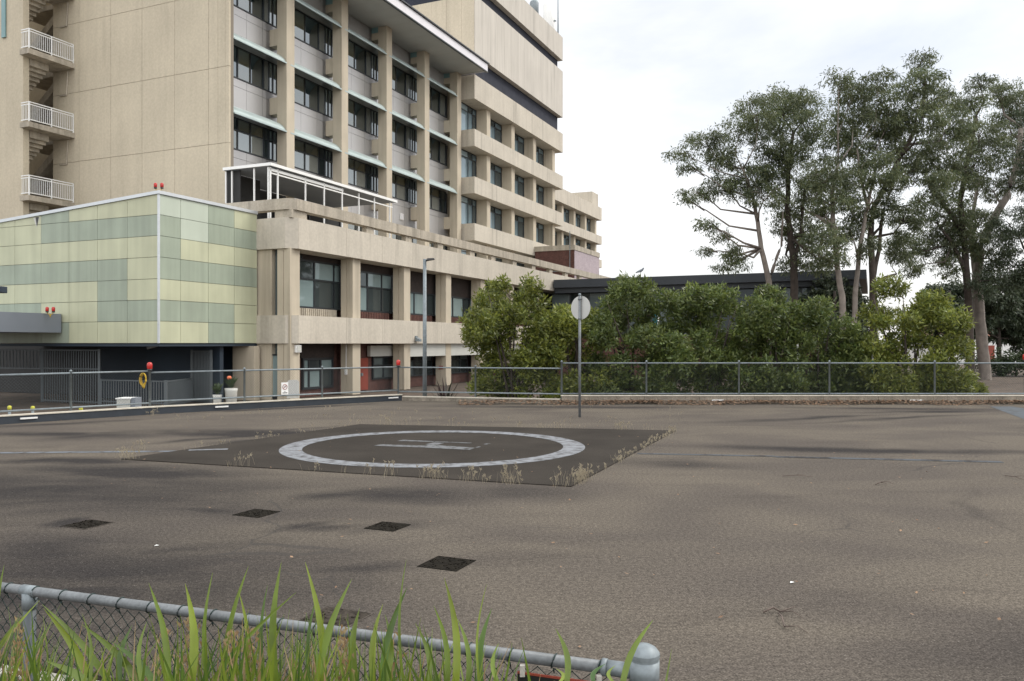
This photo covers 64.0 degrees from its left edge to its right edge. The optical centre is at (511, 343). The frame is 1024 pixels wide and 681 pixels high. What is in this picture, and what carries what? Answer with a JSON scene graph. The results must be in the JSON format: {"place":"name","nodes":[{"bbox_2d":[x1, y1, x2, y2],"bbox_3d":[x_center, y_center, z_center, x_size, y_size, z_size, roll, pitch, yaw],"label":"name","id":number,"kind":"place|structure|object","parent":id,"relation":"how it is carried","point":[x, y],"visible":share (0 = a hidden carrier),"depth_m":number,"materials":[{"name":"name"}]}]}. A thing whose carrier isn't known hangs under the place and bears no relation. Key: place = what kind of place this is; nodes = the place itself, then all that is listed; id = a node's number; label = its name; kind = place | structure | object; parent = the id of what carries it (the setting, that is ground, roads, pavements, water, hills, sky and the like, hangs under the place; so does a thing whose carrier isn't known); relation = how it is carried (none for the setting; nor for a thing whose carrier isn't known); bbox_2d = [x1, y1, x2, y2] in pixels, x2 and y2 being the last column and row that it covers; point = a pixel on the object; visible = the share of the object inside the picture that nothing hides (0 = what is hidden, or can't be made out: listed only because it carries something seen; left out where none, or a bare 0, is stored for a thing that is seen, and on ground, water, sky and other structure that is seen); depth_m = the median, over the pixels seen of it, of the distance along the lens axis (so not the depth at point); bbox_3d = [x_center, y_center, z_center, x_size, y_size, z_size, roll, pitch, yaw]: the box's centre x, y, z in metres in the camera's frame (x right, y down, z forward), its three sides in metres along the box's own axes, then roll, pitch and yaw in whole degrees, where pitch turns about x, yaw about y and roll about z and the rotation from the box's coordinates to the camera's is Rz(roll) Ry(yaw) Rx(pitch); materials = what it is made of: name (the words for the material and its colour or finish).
{"place":"outdoors","nodes":[
{"label":"outdoors","id":0,"kind":"place"},
{"bbox_2d":[0,345,1023,414],"bbox_3d":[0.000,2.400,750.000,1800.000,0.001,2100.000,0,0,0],"label":"ground","id":1,"kind":"structure","parent":0,"point":[995,386],"depth_m":38.69,"materials":[{"name":"asphalt"}]},
{"bbox_2d":[41,349,100,403],"bbox_3d":[-17.688,1.295,32.809,3.395,2.170,0.119,0,0,24],"label":"picket screen","id":2,"kind":"object","parent":1,"relation":"on","point":[66,368],"visible":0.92,"depth_m":32.88,"materials":[{"name":"grey metal"}]},
{"bbox_2d":[0,349,40,368],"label":"picket screen","id":3,"kind":"object","parent":2,"relation":"attached to","point":[19,350],"visible":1,"depth_m":33.97,"materials":[{"name":"grey metal"}]},
{"bbox_2d":[115,397,141,407],"bbox_3d":[-9.540,1.870,20.400,0.460,1.060,0.440,0,0,0],"label":"service cabinet","id":4,"kind":"object","parent":1,"relation":"on","point":[125,400],"visible":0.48,"depth_m":20.25,"materials":[{"name":"metal"}]},
{"bbox_2d":[0,190,259,401],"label":"green panel box","id":5,"kind":"object","parent":1,"relation":"on","point":[121,283],"visible":0.97,"depth_m":32.06,"materials":[{"name":"metal"}]},
{"bbox_2d":[0,312,60,332],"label":"entrance canopy","id":6,"kind":"object","parent":5,"relation":"attached to","point":[16,322],"visible":1,"depth_m":30.81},
{"bbox_2d":[99,379,163,405],"bbox_3d":[-14.568,1.875,31.435,3.544,1.010,0.119,0,0,24],"label":"picket railing","id":7,"kind":"object","parent":1,"relation":"on","point":[111,401],"visible":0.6,"depth_m":31.50,"materials":[{"name":"grey metal"}]},
{"bbox_2d":[164,378,191,404],"bbox_3d":[-13.021,1.875,32.065,0.093,1.010,2.756,0,0,-2],"label":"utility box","id":8,"kind":"object","parent":1,"relation":"on","point":[170,389],"visible":0.77,"depth_m":31.87,"materials":[{"name":"grey metal"}]},
{"bbox_2d":[190,350,212,402],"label":"picket gate","id":9,"kind":"structure","parent":1,"relation":"on","point":[197,360],"depth_m":33.20,"materials":[{"name":"grey metal"}]},
{"bbox_2d":[223,376,237,401],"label":"potted plant","id":10,"kind":"object","parent":1,"relation":"on","point":[230,391],"visible":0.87,"depth_m":27.09,"materials":[{"name":"green plant"}]},
{"bbox_2d":[0,0,489,252],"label":"office tower","id":11,"kind":"structure","parent":1,"relation":"on","point":[100,100],"depth_m":44.13,"materials":[{"name":"beige concrete"}]},
{"bbox_2d":[234,117,273,160],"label":"window","id":12,"kind":"structure","parent":11,"relation":"in","point":[250,138],"depth_m":43.27,"materials":[{"name":"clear glass"}]},
{"bbox_2d":[234,45,273,93],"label":"window","id":13,"kind":"structure","parent":11,"relation":"in","point":[250,68],"depth_m":43.27,"materials":[{"name":"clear glass"}]},
{"bbox_2d":[234,0,273,25],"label":"window","id":14,"kind":"structure","parent":11,"relation":"in","point":[258,9],"depth_m":43.62,"materials":[{"name":"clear glass"}]},
{"bbox_2d":[268,129,328,177],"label":"window","id":15,"kind":"structure","parent":11,"relation":"in","point":[308,157],"depth_m":47.48,"materials":[{"name":"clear glass"}]},
{"bbox_2d":[268,61,328,116],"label":"window","id":16,"kind":"structure","parent":11,"relation":"in","point":[308,94],"depth_m":47.48,"materials":[{"name":"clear glass"}]},
{"bbox_2d":[268,0,328,55],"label":"window","id":17,"kind":"structure","parent":11,"relation":"in","point":[309,31],"depth_m":47.48,"materials":[{"name":"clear glass"}]},
{"bbox_2d":[325,149,373,190],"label":"window","id":18,"kind":"structure","parent":11,"relation":"in","point":[359,173],"depth_m":52.08,"materials":[{"name":"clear glass"}]},
{"bbox_2d":[325,88,373,134],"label":"window","id":19,"kind":"structure","parent":11,"relation":"in","point":[359,116],"depth_m":52.08,"materials":[{"name":"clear glass"}]},
{"bbox_2d":[325,26,373,78],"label":"window","id":20,"kind":"structure","parent":11,"relation":"in","point":[359,58],"depth_m":51.98,"materials":[{"name":"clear glass"}]},
{"bbox_2d":[371,166,412,203],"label":"window","id":21,"kind":"structure","parent":11,"relation":"in","point":[400,185],"depth_m":56.62,"materials":[{"name":"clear glass"}]},
{"bbox_2d":[371,109,412,150],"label":"window","id":22,"kind":"structure","parent":11,"relation":"in","point":[400,132],"depth_m":56.67,"materials":[{"name":"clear glass"}]},
{"bbox_2d":[371,53,412,99],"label":"window","id":23,"kind":"structure","parent":11,"relation":"in","point":[400,79],"depth_m":56.59,"materials":[{"name":"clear glass"}]},
{"bbox_2d":[410,179,445,213],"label":"window","id":24,"kind":"structure","parent":11,"relation":"in","point":[437,198],"depth_m":61.25,"materials":[{"name":"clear glass"}]},
{"bbox_2d":[410,127,445,165],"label":"window","id":25,"kind":"structure","parent":11,"relation":"in","point":[437,149],"depth_m":61.25,"materials":[{"name":"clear glass"}]},
{"bbox_2d":[410,75,445,117],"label":"window","id":26,"kind":"structure","parent":11,"relation":"in","point":[437,101],"depth_m":61.25,"materials":[{"name":"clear glass"}]},
{"bbox_2d":[224,198,609,399],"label":"podium building","id":27,"kind":"structure","parent":1,"relation":"on","point":[330,296],"depth_m":38.94,"materials":[{"name":"beige concrete"}]},
{"bbox_2d":[223,162,396,237],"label":"terrace veranda","id":28,"kind":"object","parent":27,"relation":"on","point":[270,177],"visible":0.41,"depth_m":40.14,"materials":[{"name":"white paint"}]},
{"bbox_2d":[301,358,333,389],"bbox_3d":[-8.879,1.350,37.457,0.100,1.400,2.261,0,0,24],"label":"window","id":29,"kind":"structure","parent":27,"relation":"in","point":[305,362],"depth_m":37.38,"materials":[{"name":"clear glass"}]},
{"bbox_2d":[300,259,340,309],"bbox_3d":[-9.079,-2.665,36.831,0.100,2.170,4.560,0,0,24],"label":"window","id":30,"kind":"structure","parent":27,"relation":"in","point":[320,282],"depth_m":37.46,"materials":[{"name":"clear glass"}]},
{"bbox_2d":[360,358,367,389],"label":"door","id":31,"kind":"structure","parent":27,"relation":"in","point":[363,361],"depth_m":40.86,"materials":[{"name":"red paint"}]},
{"bbox_2d":[340,268,392,313],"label":"window","id":32,"kind":"structure","parent":27,"relation":"in","point":[376,295],"depth_m":41.68,"materials":[{"name":"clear glass"}]},
{"bbox_2d":[372,356,392,379],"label":"window","id":33,"kind":"structure","parent":27,"relation":"in","point":[377,361],"depth_m":42.31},
{"bbox_2d":[392,289,434,315],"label":"window","id":34,"kind":"structure","parent":27,"relation":"in","point":[416,298],"depth_m":45.73,"materials":[{"name":"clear glass"}]},
{"bbox_2d":[410,356,432,376],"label":"window","id":35,"kind":"structure","parent":27,"relation":"in","point":[417,361],"depth_m":45.86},
{"bbox_2d":[434,355,467,374],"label":"window","id":36,"kind":"structure","parent":27,"relation":"in","point":[456,360],"depth_m":50.17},
{"bbox_2d":[434,294,469,317],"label":"window","id":37,"kind":"structure","parent":27,"relation":"in","point":[456,302],"depth_m":50.03,"materials":[{"name":"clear glass"}]},
{"bbox_2d":[534,231,599,278],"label":"brick plant room","id":38,"kind":"object","parent":27,"relation":"on","point":[578,257],"visible":0.52,"depth_m":73.02,"materials":[{"name":"brick"}]},
{"bbox_2d":[423,258,434,395],"bbox_3d":[-2.783,-0.209,27.000,0.466,5.218,0.280,0,0,0],"label":"street lamp","id":39,"kind":"object","parent":1,"relation":"on","point":[425,326],"visible":0.74,"depth_m":26.95,"materials":[{"name":"metal"}]},
{"bbox_2d":[404,0,562,267],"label":"concrete wing","id":40,"kind":"structure","parent":1,"relation":"on","point":[511,134],"depth_m":69.28,"materials":[{"name":"concrete"}]},
{"bbox_2d":[461,102,476,129],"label":"window","id":41,"kind":"structure","parent":40,"relation":"in","point":[468,114],"depth_m":64.46,"materials":[{"name":"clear glass"}]},
{"bbox_2d":[461,149,476,177],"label":"window","id":42,"kind":"structure","parent":40,"relation":"in","point":[468,160],"depth_m":64.55,"materials":[{"name":"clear glass"}]},
{"bbox_2d":[461,195,476,223],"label":"window","id":43,"kind":"structure","parent":40,"relation":"in","point":[468,205],"depth_m":64.57,"materials":[{"name":"clear glass"}]},
{"bbox_2d":[490,119,501,142],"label":"window","id":44,"kind":"structure","parent":40,"relation":"in","point":[495,128],"depth_m":69.22,"materials":[{"name":"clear glass"}]},
{"bbox_2d":[490,162,501,187],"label":"window","id":45,"kind":"structure","parent":40,"relation":"in","point":[495,171],"depth_m":69.17,"materials":[{"name":"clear glass"}]},
{"bbox_2d":[490,206,501,230],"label":"window","id":46,"kind":"structure","parent":40,"relation":"in","point":[495,213],"depth_m":69.18,"materials":[{"name":"clear glass"}]},
{"bbox_2d":[515,174,523,196],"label":"window","id":47,"kind":"structure","parent":40,"relation":"in","point":[519,181],"depth_m":73.88,"materials":[{"name":"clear glass"}]},
{"bbox_2d":[515,215,523,237],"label":"window","id":48,"kind":"structure","parent":40,"relation":"in","point":[519,221],"depth_m":73.88,"materials":[{"name":"clear glass"}]},
{"bbox_2d":[543,1,554,27],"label":"roof flue","id":49,"kind":"object","parent":40,"relation":"on","point":[549,12],"visible":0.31,"depth_m":85.19,"materials":[{"name":"white paint"}]},
{"bbox_2d":[0,401,1023,680],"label":"landing deck","id":50,"kind":"structure","parent":1,"relation":"on","point":[542,569],"depth_m":7.11,"materials":[{"name":"asphalt"}]},
{"bbox_2d":[60,519,113,529],"bbox_3d":[-3.991,1.694,7.700,0.326,0.011,0.326,0,0,24],"label":"pit cover","id":51,"kind":"object","parent":50,"relation":"on","point":[87,524],"visible":1,"depth_m":7.68,"materials":[{"name":"metal"}]},
{"bbox_2d":[0,450,176,452],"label":"line marking","id":52,"kind":"object","parent":50,"relation":"on","point":[83,451],"visible":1,"depth_m":12.89,"materials":[{"name":"grey paint"}]},
{"bbox_2d":[0,394,401,424],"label":"painted kerb","id":53,"kind":"structure","parent":50,"relation":"on","point":[81,414],"depth_m":20.22,"materials":[{"name":"paint"}]},
{"bbox_2d":[0,370,150,411],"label":"chain link fence","id":54,"kind":"object","parent":53,"relation":"on","point":[70,373],"visible":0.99,"depth_m":18.44,"materials":[{"name":"metal"}]},
{"bbox_2d":[151,366,398,401],"bbox_3d":[-6.087,1.410,22.256,7.226,1.580,0.063,0,0,-42],"label":"chain link fence","id":55,"kind":"object","parent":53,"relation":"on","point":[291,394],"visible":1,"depth_m":21.94,"materials":[{"name":"metal"}]},
{"bbox_2d":[233,509,279,517],"bbox_3d":[-2.558,1.694,8.203,0.326,0.011,0.326,0,0,24],"label":"pit cover","id":56,"kind":"object","parent":50,"relation":"on","point":[256,513],"visible":1,"depth_m":8.18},
{"bbox_2d":[296,606,373,626],"bbox_3d":[-1.105,1.694,5.064,0.357,0.011,0.357,0,0,24],"label":"pit cover","id":57,"kind":"object","parent":50,"relation":"on","point":[348,615],"visible":0.58,"depth_m":5.09,"materials":[{"name":"metal"}]},
{"bbox_2d":[364,521,410,531],"bbox_3d":[-1.155,1.694,7.611,0.315,0.011,0.315,0,0,24],"label":"pit cover","id":58,"kind":"object","parent":50,"relation":"on","point":[387,526],"visible":1,"depth_m":7.60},
{"bbox_2d":[114,405,681,486],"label":"dry grass","id":59,"kind":"structure","parent":50,"relation":"on","point":[582,474],"depth_m":11.31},
{"bbox_2d":[121,424,675,486],"bbox_3d":[-1.275,1.699,13.992,7.090,0.022,6.717,0,0,20],"label":"landing pad","id":60,"kind":"object","parent":50,"relation":"on","point":[602,446],"visible":0.93,"depth_m":12.71,"materials":[{"name":"asphalt"}]},
{"bbox_2d":[279,430,584,467],"bbox_3d":[-1.280,1.684,13.520,4.957,0.001,4.763,0,0,0],"label":"ring marking","id":61,"kind":"object","parent":60,"relation":"on","point":[569,448],"visible":0.98,"depth_m":12.56,"materials":[{"name":"white paint"}]},
{"bbox_2d":[374,440,489,449],"bbox_3d":[-1.320,1.684,13.691,1.736,0.001,0.918,0,0,19],"label":"letter marking","id":62,"kind":"object","parent":60,"relation":"on","point":[433,445],"visible":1,"depth_m":13.55,"materials":[{"name":"white paint"}]},
{"bbox_2d":[417,556,475,570],"bbox_3d":[-0.503,1.694,6.330,0.336,0.011,0.336,0,0,24],"label":"pit cover","id":63,"kind":"object","parent":50,"relation":"on","point":[447,563],"visible":1,"depth_m":6.32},
{"bbox_2d":[402,396,560,402],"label":"kerb","id":64,"kind":"structure","parent":50,"relation":"on","point":[428,398],"depth_m":23.97,"materials":[{"name":"concrete"}]},
{"bbox_2d":[399,365,562,396],"bbox_3d":[-0.984,1.415,24.048,5.021,1.570,0.064,0,0,14],"label":"chain link fence","id":65,"kind":"object","parent":64,"relation":"on","point":[475,367],"visible":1,"depth_m":23.99,"materials":[{"name":"metal"}]},
{"bbox_2d":[111,399,1023,646],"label":"leaf litter","id":66,"kind":"object","parent":50,"relation":"on","point":[743,402],"visible":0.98,"depth_m":22.98,"materials":[{"name":"brown plant"}]},
{"bbox_2d":[571,293,589,416],"bbox_3d":[1.565,0.268,18.945,0.550,2.865,0.078,0,0,41],"label":"round sign","id":67,"kind":"object","parent":50,"relation":"on","point":[580,307],"visible":1,"depth_m":18.92,"materials":[{"name":"metal"}]},
{"bbox_2d":[561,395,1023,403],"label":"block wall","id":68,"kind":"structure","parent":50,"relation":"on","point":[783,398],"depth_m":23.20,"materials":[{"name":"concrete"}]},
{"bbox_2d":[561,360,1023,394],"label":"chain link fence","id":69,"kind":"object","parent":68,"relation":"on","point":[828,363],"visible":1,"depth_m":23.44,"materials":[{"name":"metal"}]},
{"bbox_2d":[775,456,1003,462],"bbox_3d":[5.496,1.696,12.030,3.128,0.001,0.170,0,0,10],"label":"line marking","id":70,"kind":"object","parent":50,"relation":"on","point":[888,459],"visible":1,"depth_m":12.00,"materials":[{"name":"paint"}]},
{"bbox_2d":[990,406,1023,418],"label":"edge marking","id":71,"kind":"object","parent":50,"relation":"on","point":[1016,411],"visible":1,"depth_m":20.79,"materials":[{"name":"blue paint"}]},
{"bbox_2d":[456,270,581,397],"bbox_3d":[0.207,0.214,25.182,3.833,4.904,3.053,0,0,0],"label":"shrub","id":72,"kind":"object","parent":1,"relation":"on","point":[485,330],"visible":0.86,"depth_m":24.59,"materials":[{"name":"green plant"}]},
{"bbox_2d":[542,302,617,395],"bbox_3d":[1.979,0.800,25.204,2.453,4.121,3.007,0,0,0],"label":"shrub","id":73,"kind":"object","parent":1,"relation":"on","point":[560,309],"visible":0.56,"depth_m":24.53,"materials":[{"name":"green plant"}]},
{"bbox_2d":[584,270,698,394],"bbox_3d":[3.858,0.198,25.176,3.452,4.855,3.054,0,0,0],"label":"shrub","id":74,"kind":"object","parent":1,"relation":"on","point":[642,330],"visible":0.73,"depth_m":24.54,"materials":[{"name":"green plant"}]},
{"bbox_2d":[662,280,765,394],"bbox_3d":[6.112,0.269,25.678,3.402,4.550,3.028,0,0,0],"label":"shrub","id":75,"kind":"object","parent":1,"relation":"on","point":[704,332],"visible":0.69,"depth_m":25.35,"materials":[{"name":"green plant"}]},
{"bbox_2d":[661,93,795,366],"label":"gum tree","id":76,"kind":"object","parent":1,"relation":"on","point":[747,190],"visible":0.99,"depth_m":46.76,"materials":[{"name":"green plant"}]},
{"bbox_2d":[728,283,814,394],"bbox_3d":[7.932,0.370,25.352,2.708,4.548,2.917,0,0,0],"label":"shrub","id":77,"kind":"object","parent":1,"relation":"on","point":[776,332],"visible":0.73,"depth_m":24.81,"materials":[{"name":"green plant"}]},
{"bbox_2d":[745,81,837,317],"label":"gum tree","id":78,"kind":"object","parent":1,"relation":"on","point":[795,103],"visible":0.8,"depth_m":48.35,"materials":[{"name":"green plant"}]},
{"bbox_2d":[774,294,871,394],"bbox_3d":[9.583,0.672,25.880,2.983,4.452,2.989,0,0,0],"label":"shrub","id":79,"kind":"object","parent":1,"relation":"on","point":[818,318],"visible":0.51,"depth_m":25.16,"materials":[{"name":"green plant"}]},
{"bbox_2d":[798,274,868,352],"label":"dark tree","id":80,"kind":"object","parent":1,"relation":"on","point":[828,285],"visible":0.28,"depth_m":52.98,"materials":[{"name":"green plant"}]},
{"bbox_2d":[795,65,883,329],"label":"gum tree","id":81,"kind":"object","parent":1,"relation":"on","point":[844,139],"visible":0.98,"depth_m":42.36,"materials":[{"name":"green plant"}]},
{"bbox_2d":[812,328,890,394],"bbox_3d":[10.737,1.092,25.805,2.420,3.284,2.617,0,0,0],"label":"shrub","id":82,"kind":"object","parent":1,"relation":"on","point":[861,387],"visible":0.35,"depth_m":25.00,"materials":[{"name":"green plant"}]},
{"bbox_2d":[827,64,913,322],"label":"gum tree","id":83,"kind":"object","parent":1,"relation":"on","point":[865,164],"visible":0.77,"depth_m":43.87,"materials":[{"name":"green plant"}]},
{"bbox_2d":[855,271,977,394],"bbox_3d":[12.196,0.128,25.205,3.873,4.864,3.111,0,0,0],"label":"shrub","id":84,"kind":"object","parent":1,"relation":"on","point":[930,309],"visible":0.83,"depth_m":24.66,"materials":[{"name":"green plant"}]},
{"bbox_2d":[867,46,982,341],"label":"gum tree","id":85,"kind":"object","parent":1,"relation":"on","point":[918,166],"visible":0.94,"depth_m":45.81,"materials":[{"name":"green plant"}]},
{"bbox_2d":[915,278,975,372],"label":"dark tree","id":86,"kind":"object","parent":1,"relation":"on","point":[956,288],"visible":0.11,"depth_m":65.06,"materials":[{"name":"green plant"}]},
{"bbox_2d":[883,72,1016,378],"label":"gum tree","id":87,"kind":"object","parent":1,"relation":"on","point":[965,180],"visible":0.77,"depth_m":51.47,"materials":[{"name":"green plant"}]},
{"bbox_2d":[911,366,989,394],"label":"shrub","id":88,"kind":"object","parent":1,"relation":"on","point":[974,386],"visible":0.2,"depth_m":24.72,"materials":[{"name":"green plant"}]},
{"bbox_2d":[938,74,1023,379],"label":"gum tree","id":89,"kind":"object","parent":1,"relation":"on","point":[978,252],"visible":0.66,"depth_m":53.73,"materials":[{"name":"green plant"}]},
{"bbox_2d":[957,268,1023,374],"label":"dark tree","id":90,"kind":"object","parent":1,"relation":"on","point":[1004,316],"visible":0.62,"depth_m":61.03,"materials":[{"name":"green plant"}]},
{"bbox_2d":[962,102,1023,302],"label":"gum tree","id":91,"kind":"object","parent":1,"relation":"on","point":[1014,278],"visible":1,"depth_m":49.67,"materials":[{"name":"green plant"}]},
{"bbox_2d":[975,347,1023,376],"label":"hedge","id":92,"kind":"object","parent":1,"relation":"on","point":[1017,357],"visible":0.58,"depth_m":59.69,"materials":[{"name":"green plant"}]},
{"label":"garden bed","id":93,"kind":"structure","parent":1,"relation":"on","visible":0},
{"bbox_2d":[0,567,160,680],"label":"strap leaf plant","id":94,"kind":"object","parent":93,"relation":"on","point":[15,661],"visible":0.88,"depth_m":3.04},
{"bbox_2d":[0,604,184,680],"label":"strap leaf plant","id":95,"kind":"object","parent":93,"relation":"on","point":[87,674],"visible":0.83,"depth_m":2.77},
{"bbox_2d":[34,573,329,680],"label":"strap leaf plant","id":96,"kind":"object","parent":93,"relation":"on","point":[165,658],"visible":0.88,"depth_m":2.67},
{"bbox_2d":[82,568,409,680],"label":"strap leaf plant","id":97,"kind":"object","parent":93,"relation":"on","point":[250,673],"visible":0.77,"depth_m":2.76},
{"bbox_2d":[156,563,432,680],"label":"strap leaf plant","id":98,"kind":"object","parent":93,"relation":"on","point":[325,639],"visible":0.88,"depth_m":2.65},
{"bbox_2d":[0,582,659,680],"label":"chain link fence","id":99,"kind":"object","parent":93,"relation":"on","point":[645,664],"visible":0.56,"depth_m":3.70,"materials":[{"name":"grey metal"}]},
{"bbox_2d":[517,664,601,680],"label":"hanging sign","id":100,"kind":"object","parent":99,"relation":"attached to","point":[522,674],"visible":0.97,"depth_m":3.25,"materials":[{"name":"red plastic"}]},
{"bbox_2d":[196,563,540,680],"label":"strap leaf plant","id":101,"kind":"object","parent":93,"relation":"on","point":[386,665],"visible":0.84,"depth_m":2.72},
{"bbox_2d":[288,578,530,680],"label":"strap leaf plant","id":102,"kind":"object","parent":93,"relation":"on","point":[457,658],"visible":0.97,"depth_m":2.70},
{"bbox_2d":[555,620,671,680],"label":"strap leaf plant","id":103,"kind":"object","parent":93,"relation":"on","point":[565,676],"visible":1,"depth_m":2.67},
{"bbox_2d":[555,189,601,267],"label":"distant wing","id":104,"kind":"structure","parent":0,"point":[582,213],"depth_m":116.28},
{"bbox_2d":[552,269,867,377],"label":"flat roofed building","id":105,"kind":"structure","parent":0,"point":[568,291],"depth_m":57.57,"materials":[{"name":"grey metal"}]},
{"bbox_2d":[552,287,849,335],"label":"window","id":106,"kind":"structure","parent":105,"relation":"in","point":[592,297],"depth_m":59.34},
{"bbox_2d":[525,0,1023,340],"label":"sky","id":107,"kind":"structure","parent":0,"point":[640,76],"materials":[{"name":"white"}]},
{"bbox_2d":[901,328,1015,361],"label":"house","id":108,"kind":"structure","parent":0,"point":[991,347],"depth_m":95.00,"materials":[{"name":"white paint"}]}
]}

